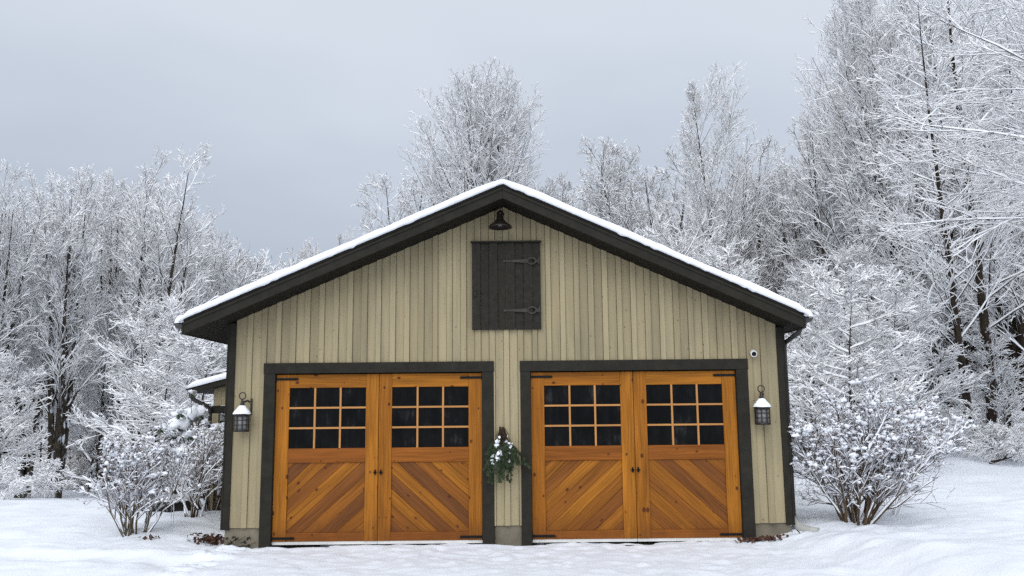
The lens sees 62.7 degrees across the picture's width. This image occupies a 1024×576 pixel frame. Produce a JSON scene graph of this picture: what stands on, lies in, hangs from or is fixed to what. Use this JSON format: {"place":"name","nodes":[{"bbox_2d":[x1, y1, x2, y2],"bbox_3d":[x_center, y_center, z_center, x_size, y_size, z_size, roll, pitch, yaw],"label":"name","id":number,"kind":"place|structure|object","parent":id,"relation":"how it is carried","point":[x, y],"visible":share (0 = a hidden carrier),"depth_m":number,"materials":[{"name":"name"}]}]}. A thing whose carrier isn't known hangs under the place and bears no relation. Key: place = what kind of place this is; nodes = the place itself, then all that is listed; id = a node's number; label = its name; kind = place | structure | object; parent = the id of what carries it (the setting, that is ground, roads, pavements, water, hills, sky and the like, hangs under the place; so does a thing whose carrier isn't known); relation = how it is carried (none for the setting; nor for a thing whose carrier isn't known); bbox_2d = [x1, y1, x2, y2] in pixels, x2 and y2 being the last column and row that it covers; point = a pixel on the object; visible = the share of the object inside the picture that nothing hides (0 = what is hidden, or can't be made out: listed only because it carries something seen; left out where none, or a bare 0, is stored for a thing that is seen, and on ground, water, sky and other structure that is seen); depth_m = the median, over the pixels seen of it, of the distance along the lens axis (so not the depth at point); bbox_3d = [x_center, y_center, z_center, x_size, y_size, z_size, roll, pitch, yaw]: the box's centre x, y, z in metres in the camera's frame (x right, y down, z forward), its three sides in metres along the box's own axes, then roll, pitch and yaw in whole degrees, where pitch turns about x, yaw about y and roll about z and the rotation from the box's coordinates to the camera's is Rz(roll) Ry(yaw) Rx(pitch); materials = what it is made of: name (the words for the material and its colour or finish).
{"place":"outdoors","nodes":[
{"label":"outdoors","id":0,"kind":"place"},
{"bbox_2d":[140,487,200,512],"bbox_3d":[-5.412,3.407,13.633,1.162,0.457,0.889,-1,-8,0],"label":"dark mound","id":1,"kind":"object","parent":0,"point":[178,506],"visible":0.12,"depth_m":13.29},
{"bbox_2d":[154,390,224,511],"bbox_3d":[-4.657,2.578,13.283,1.625,1.898,1.811,-1,-8,0],"label":"shrub","id":2,"kind":"object","parent":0,"point":[181,422],"visible":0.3,"depth_m":12.87,"materials":[{"name":"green plant"}]},
{"bbox_2d":[0,425,1023,575],"bbox_3d":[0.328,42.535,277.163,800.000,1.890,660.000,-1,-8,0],"label":"snowy ground","id":3,"kind":"structure","parent":0,"point":[974,526],"depth_m":9.44,"materials":[{"name":"white snow"}]},
{"bbox_2d":[0,238,34,353],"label":"snowy tree","id":4,"kind":"object","parent":3,"relation":"on","point":[11,330],"visible":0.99,"depth_m":26.36,"materials":[{"name":"white snow"}]},
{"bbox_2d":[0,349,53,471],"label":"young tree","id":5,"kind":"object","parent":3,"relation":"on","point":[27,444],"visible":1,"depth_m":23.72,"materials":[{"name":"white plant"}]},
{"bbox_2d":[0,182,64,413],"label":"snowy tree","id":6,"kind":"object","parent":3,"relation":"on","point":[6,303],"visible":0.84,"depth_m":27.42,"materials":[{"name":"white snow"}]},
{"bbox_2d":[0,457,77,499],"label":"arching shrub","id":7,"kind":"object","parent":3,"relation":"on","point":[11,480],"visible":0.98,"depth_m":20.81,"materials":[{"name":"white plant"}]},
{"bbox_2d":[27,289,58,493],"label":"snowy tree","id":8,"kind":"object","parent":3,"relation":"on","point":[42,412],"visible":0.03,"depth_m":31.13,"materials":[{"name":"white plant"}]},
{"bbox_2d":[0,159,103,497],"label":"snowy tree","id":9,"kind":"object","parent":3,"relation":"on","point":[29,468],"visible":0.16,"depth_m":29.88,"materials":[{"name":"white plant"}]},
{"bbox_2d":[26,354,132,491],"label":"young tree","id":10,"kind":"object","parent":3,"relation":"on","point":[76,428],"visible":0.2,"depth_m":32.34,"materials":[{"name":"white plant"}]},
{"bbox_2d":[71,167,161,489],"bbox_3d":[-16.233,1.526,34.241,4.027,13.737,3.994,2,-9,-17],"label":"snowy tree","id":11,"kind":"object","parent":3,"relation":"on","point":[110,271],"visible":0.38,"depth_m":33.90,"materials":[{"name":"white plant"}]},
{"bbox_2d":[72,427,206,536],"bbox_3d":[-4.670,2.473,10.643,1.530,1.401,1.203,-1,-8,0],"label":"deciduous shrub","id":12,"kind":"object","parent":3,"relation":"on","point":[128,481],"visible":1,"depth_m":10.43,"materials":[{"name":"white plant"}]},
{"bbox_2d":[68,137,228,486],"bbox_3d":[-13.335,1.147,30.820,5.620,13.440,5.426,-6,-10,35],"label":"snowy tree","id":13,"kind":"object","parent":3,"relation":"on","point":[154,270],"visible":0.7,"depth_m":30.91,"materials":[{"name":"white plant"}]},
{"bbox_2d":[139,534,159,539],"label":"fallen leaves","id":14,"kind":"object","parent":3,"relation":"on","point":[150,537],"visible":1,"depth_m":10.22,"materials":[{"name":"brown plant"}]},
{"bbox_2d":[85,324,226,473],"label":"young tree","id":15,"kind":"object","parent":3,"relation":"on","point":[189,345],"visible":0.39,"depth_m":22.34,"materials":[{"name":"white plant"}]},
{"bbox_2d":[165,484,178,522],"bbox_3d":[-4.522,2.773,11.111,0.172,0.717,0.357,-1,-8,0],"label":"dry weed","id":16,"kind":"object","parent":3,"relation":"on","point":[173,506],"visible":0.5,"depth_m":11.08,"materials":[{"name":"grey plant"}]},
{"bbox_2d":[144,418,223,517],"bbox_3d":[-4.728,2.665,12.306,1.549,1.510,1.687,-1,-8,0],"label":"deciduous shrub","id":17,"kind":"object","parent":3,"relation":"on","point":[196,466],"visible":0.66,"depth_m":12.29,"materials":[{"name":"white plant"}]},
{"bbox_2d":[187,533,223,545],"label":"fallen leaves","id":18,"kind":"object","parent":3,"relation":"on","point":[210,539],"visible":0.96,"depth_m":10.28,"materials":[{"name":"brown plant"}]},
{"bbox_2d":[224,536,255,547],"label":"fallen leaves","id":19,"kind":"object","parent":3,"relation":"on","point":[236,539],"visible":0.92,"depth_m":10.03,"materials":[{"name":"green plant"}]},
{"bbox_2d":[236,247,302,278],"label":"snowy tree","id":20,"kind":"object","parent":3,"relation":"on","point":[276,268],"visible":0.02,"depth_m":59.51,"materials":[{"name":"white snow"}]},
{"bbox_2d":[287,237,321,265],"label":"snowy tree","id":21,"kind":"object","parent":3,"relation":"on","point":[305,253],"visible":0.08,"depth_m":63.02,"materials":[{"name":"white snow"}]},
{"bbox_2d":[337,224,355,246],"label":"snowy tree","id":22,"kind":"object","parent":3,"relation":"on","point":[340,239],"visible":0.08,"depth_m":66.99,"materials":[{"name":"white snow"}]},
{"bbox_2d":[351,155,472,234],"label":"snowy tree","id":23,"kind":"object","parent":3,"relation":"on","point":[411,193],"visible":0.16,"depth_m":44.85,"materials":[{"name":"white plant"}]},
{"bbox_2d":[397,55,575,213],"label":"snowy tree","id":24,"kind":"object","parent":3,"relation":"on","point":[490,164],"visible":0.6,"depth_m":41.84,"materials":[{"name":"white plant"}]},
{"bbox_2d":[174,179,819,548],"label":"garage","id":25,"kind":"structure","parent":3,"relation":"on","point":[391,379],"depth_m":10.29,"materials":[{"name":"paint"}]},
{"bbox_2d":[233,392,252,431],"bbox_3d":[-3.261,1.497,10.155,0.218,0.476,0.239,-1,-8,0],"label":"wall lantern","id":26,"kind":"object","parent":25,"relation":"attached to","point":[241,413],"depth_m":10.08,"materials":[{"name":"grey metal"}]},
{"bbox_2d":[271,374,379,544],"bbox_3d":[-2.269,2.072,10.219,1.277,2.033,0.089,-1,-8,0],"label":"door","id":27,"kind":"structure","parent":25,"relation":"in","point":[327,425],"depth_m":10.22,"materials":[{"name":"brown wood"}]},
{"bbox_2d":[377,373,482,543],"bbox_3d":[-0.986,2.060,10.219,1.278,2.033,0.089,-1,-8,0],"label":"door","id":28,"kind":"structure","parent":25,"relation":"in","point":[430,456],"depth_m":10.22,"materials":[{"name":"brown wood"}]},
{"bbox_2d":[488,210,511,229],"bbox_3d":[-0.148,-0.872,10.435,0.300,0.258,0.320,-1,-8,0],"label":"barn light","id":29,"kind":"object","parent":25,"relation":"attached to","point":[499,223],"visible":1,"depth_m":10.41,"materials":[{"name":"brown metal"}]},
{"bbox_2d":[481,426,530,484],"bbox_3d":[-0.078,2.029,10.066,0.572,0.735,0.376,6,-10,-37],"label":"evergreen swag","id":30,"kind":"object","parent":25,"relation":"hanging from","point":[501,453],"visible":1,"depth_m":10.02,"materials":[{"name":"green plant"}]},
{"bbox_2d":[530,371,636,542],"bbox_3d":[0.858,2.042,10.219,1.272,2.033,0.089,-1,-8,0],"label":"door","id":31,"kind":"structure","parent":25,"relation":"in","point":[577,417],"depth_m":10.22,"materials":[{"name":"brown wood"}]},
{"bbox_2d":[632,371,742,541],"bbox_3d":[2.136,2.030,10.219,1.273,2.033,0.089,-1,-8,0],"label":"door","id":32,"kind":"structure","parent":25,"relation":"in","point":[686,420],"depth_m":10.22,"materials":[{"name":"brown wood"}]},
{"bbox_2d":[750,349,756,356],"bbox_3d":[2.956,0.799,10.299,0.088,0.097,0.136,-1,-8,0],"label":"security camera","id":33,"kind":"object","parent":25,"relation":"attached to","point":[753,352],"visible":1,"depth_m":10.24,"materials":[{"name":"white plastic"}]},
{"bbox_2d":[753,385,770,424],"bbox_3d":[3.019,1.412,10.159,0.218,0.476,0.239,-1,-8,0],"label":"wall lantern","id":34,"kind":"object","parent":25,"relation":"attached to","point":[762,406],"depth_m":10.08,"materials":[{"name":"brown metal"}]},
{"bbox_2d":[517,171,594,213],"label":"snowy tree","id":35,"kind":"object","parent":3,"relation":"on","point":[568,201],"visible":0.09,"depth_m":47.09,"materials":[{"name":"white plant"}]},
{"bbox_2d":[556,140,650,228],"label":"snowy tree","id":36,"kind":"object","parent":3,"relation":"on","point":[588,182],"visible":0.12,"depth_m":49.52,"materials":[{"name":"white plant"}]},
{"bbox_2d":[575,134,725,256],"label":"snowy tree","id":37,"kind":"object","parent":3,"relation":"on","point":[618,220],"visible":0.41,"depth_m":47.51,"materials":[{"name":"white plant"}]},
{"bbox_2d":[633,207,771,286],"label":"snowy tree","id":38,"kind":"object","parent":3,"relation":"on","point":[658,234],"visible":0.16,"depth_m":35.36,"materials":[{"name":"white snow"}]},
{"bbox_2d":[670,59,786,294],"bbox_3d":[9.605,-1.932,38.758,5.718,18.196,5.351,3,-9,-24],"label":"snowy tree","id":39,"kind":"object","parent":3,"relation":"on","point":[690,94],"visible":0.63,"depth_m":38.82,"materials":[{"name":"white plant"}]},
{"bbox_2d":[685,237,811,396],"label":"young tree","id":40,"kind":"object","parent":3,"relation":"on","point":[716,262],"visible":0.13,"depth_m":31.25,"materials":[{"name":"white plant"}]},
{"bbox_2d":[713,129,814,295],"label":"snowy tree","id":41,"kind":"object","parent":3,"relation":"on","point":[749,256],"visible":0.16,"depth_m":39.23,"materials":[{"name":"white plant"}]},
{"bbox_2d":[735,529,799,542],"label":"fallen leaves","id":42,"kind":"object","parent":3,"relation":"on","point":[763,538],"visible":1,"depth_m":9.89,"materials":[{"name":"brown plant"}]},
{"bbox_2d":[743,165,864,403],"bbox_3d":[13.043,0.419,37.364,5.259,13.048,5.216,-4,-9,23],"label":"snowy tree","id":43,"kind":"object","parent":3,"relation":"on","point":[785,227],"visible":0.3,"depth_m":37.28,"materials":[{"name":"white snow"}]},
{"bbox_2d":[793,423,856,494],"bbox_3d":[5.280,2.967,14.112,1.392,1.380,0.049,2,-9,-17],"label":"shrub","id":44,"kind":"object","parent":3,"relation":"on","point":[798,483],"visible":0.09,"depth_m":13.96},
{"bbox_2d":[775,255,887,450],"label":"young tree","id":45,"kind":"object","parent":3,"relation":"on","point":[805,299],"visible":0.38,"depth_m":21.78,"materials":[{"name":"white plant"}]},
{"bbox_2d":[787,262,945,460],"bbox_3d":[7.508,1.881,18.070,4.057,4.811,3.674,-2,-8,12],"label":"young tree","id":46,"kind":"object","parent":3,"relation":"on","point":[828,295],"visible":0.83,"depth_m":18.01,"materials":[{"name":"white plant"}]},
{"bbox_2d":[799,240,960,414],"bbox_3d":[11.699,1.867,27.360,4.968,7.070,4.472,-2,-8,9],"label":"young tree","id":47,"kind":"object","parent":3,"relation":"on","point":[857,253],"visible":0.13,"depth_m":27.50,"materials":[{"name":"white plant"}]},
{"bbox_2d":[786,374,977,525],"bbox_3d":[4.255,1.986,10.249,2.579,1.862,1.559,-5,-10,30],"label":"deciduous shrub","id":48,"kind":"object","parent":3,"relation":"on","point":[883,465],"visible":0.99,"depth_m":9.95,"materials":[{"name":"white plant"}]},
{"bbox_2d":[866,485,909,514],"bbox_3d":[4.879,2.603,10.758,0.267,0.637,0.652,4,-10,-31],"label":"dry weed","id":49,"kind":"object","parent":3,"relation":"on","point":[899,498],"visible":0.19,"depth_m":10.68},
{"bbox_2d":[816,261,975,423],"bbox_3d":[9.484,1.952,22.007,3.397,5.370,3.774,4,-9,-26],"label":"young tree","id":50,"kind":"object","parent":3,"relation":"on","point":[897,300],"visible":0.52,"depth_m":21.34,"materials":[{"name":"white plant"}]},
{"bbox_2d":[786,0,1008,414],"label":"snowy tree","id":51,"kind":"object","parent":3,"relation":"on","point":[852,43],"visible":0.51,"depth_m":31.09,"materials":[{"name":"white plant"}]},
{"bbox_2d":[831,53,977,410],"bbox_3d":[13.454,-1.282,29.427,4.416,13.818,5.533,1,-9,-13],"label":"snowy tree","id":52,"kind":"object","parent":3,"relation":"on","point":[865,229],"visible":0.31,"depth_m":29.13,"materials":[{"name":"white snow"}]},
{"bbox_2d":[881,494,943,508],"bbox_3d":[5.313,2.806,11.191,0.809,0.248,0.333,-6,-10,35],"label":"fallen branch","id":53,"kind":"object","parent":3,"relation":"on","point":[910,503],"visible":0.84,"depth_m":11.11,"materials":[{"name":"brown plant"}]},
{"bbox_2d":[843,287,990,448],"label":"young tree","id":54,"kind":"object","parent":3,"relation":"on","point":[941,367],"visible":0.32,"depth_m":24.39,"materials":[{"name":"white plant"}]},
{"bbox_2d":[855,0,1023,449],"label":"snowy tree","id":55,"kind":"object","parent":3,"relation":"on","point":[991,414],"visible":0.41,"depth_m":26.41,"materials":[{"name":"white snow"}]},
{"bbox_2d":[856,0,1023,450],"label":"snowy tree","id":56,"kind":"object","parent":3,"relation":"on","point":[910,189],"visible":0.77,"depth_m":24.47,"materials":[{"name":"white snow"}]},
{"bbox_2d":[861,0,1023,275],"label":"snowy tree","id":57,"kind":"object","parent":3,"relation":"on","point":[1003,175],"visible":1,"depth_m":17.21,"materials":[{"name":"white plant"}]},
{"bbox_2d":[931,482,956,503],"bbox_3d":[5.952,2.827,11.575,0.370,0.316,0.129,-2,-8,12],"label":"dry weed","id":58,"kind":"object","parent":3,"relation":"on","point":[948,494],"visible":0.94,"depth_m":11.56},
{"bbox_2d":[874,0,1023,443],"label":"snowy tree","id":59,"kind":"object","parent":3,"relation":"on","point":[919,147],"visible":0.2,"depth_m":28.87,"materials":[{"name":"white snow"}]},
{"bbox_2d":[925,0,1023,438],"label":"snowy tree","id":60,"kind":"object","parent":3,"relation":"on","point":[999,309],"visible":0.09,"depth_m":29.62,"materials":[{"name":"white plant"}]},
{"bbox_2d":[931,0,1023,351],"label":"snowy tree","id":61,"kind":"object","parent":3,"relation":"on","point":[1011,290],"visible":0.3,"depth_m":27.66,"materials":[{"name":"white plant"}]},
{"bbox_2d":[941,319,1023,426],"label":"young tree","id":62,"kind":"object","parent":3,"relation":"on","point":[1008,375],"visible":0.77,"depth_m":25.68,"materials":[{"name":"white plant"}]},
{"bbox_2d":[945,7,1023,392],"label":"snowy tree","id":63,"kind":"object","parent":3,"relation":"on","point":[1019,317],"visible":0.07,"depth_m":31.05,"materials":[{"name":"white plant"}]},
{"bbox_2d":[960,423,1023,462],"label":"arching shrub","id":64,"kind":"object","parent":3,"relation":"on","point":[982,449],"visible":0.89,"depth_m":20.24,"materials":[{"name":"white plant"}]},
{"bbox_2d":[989,451,1021,463],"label":"fallen branch","id":65,"kind":"object","parent":3,"relation":"on","point":[1001,459],"visible":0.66,"depth_m":20.06,"materials":[{"name":"brown plant"}]},
{"bbox_2d":[0,0,1023,406],"label":"sky","id":66,"kind":"structure","parent":0,"point":[296,102],"materials":[{"name":"grey"}]},
{"bbox_3d":[-4.736,3.418,13.449,0.955,0.186,0.134,-1,-8,6],"label":"log","id":67,"kind":"object","parent":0,"visible":0},
{"bbox_2d":[198,489,219,497],"bbox_3d":[-4.690,3.280,13.467,0.956,0.208,0.150,-1,-8,4],"label":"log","id":68,"kind":"object","parent":67,"relation":"on","point":[218,491],"visible":0.06,"depth_m":13.42,"materials":[{"name":"grey wood"}]}
]}

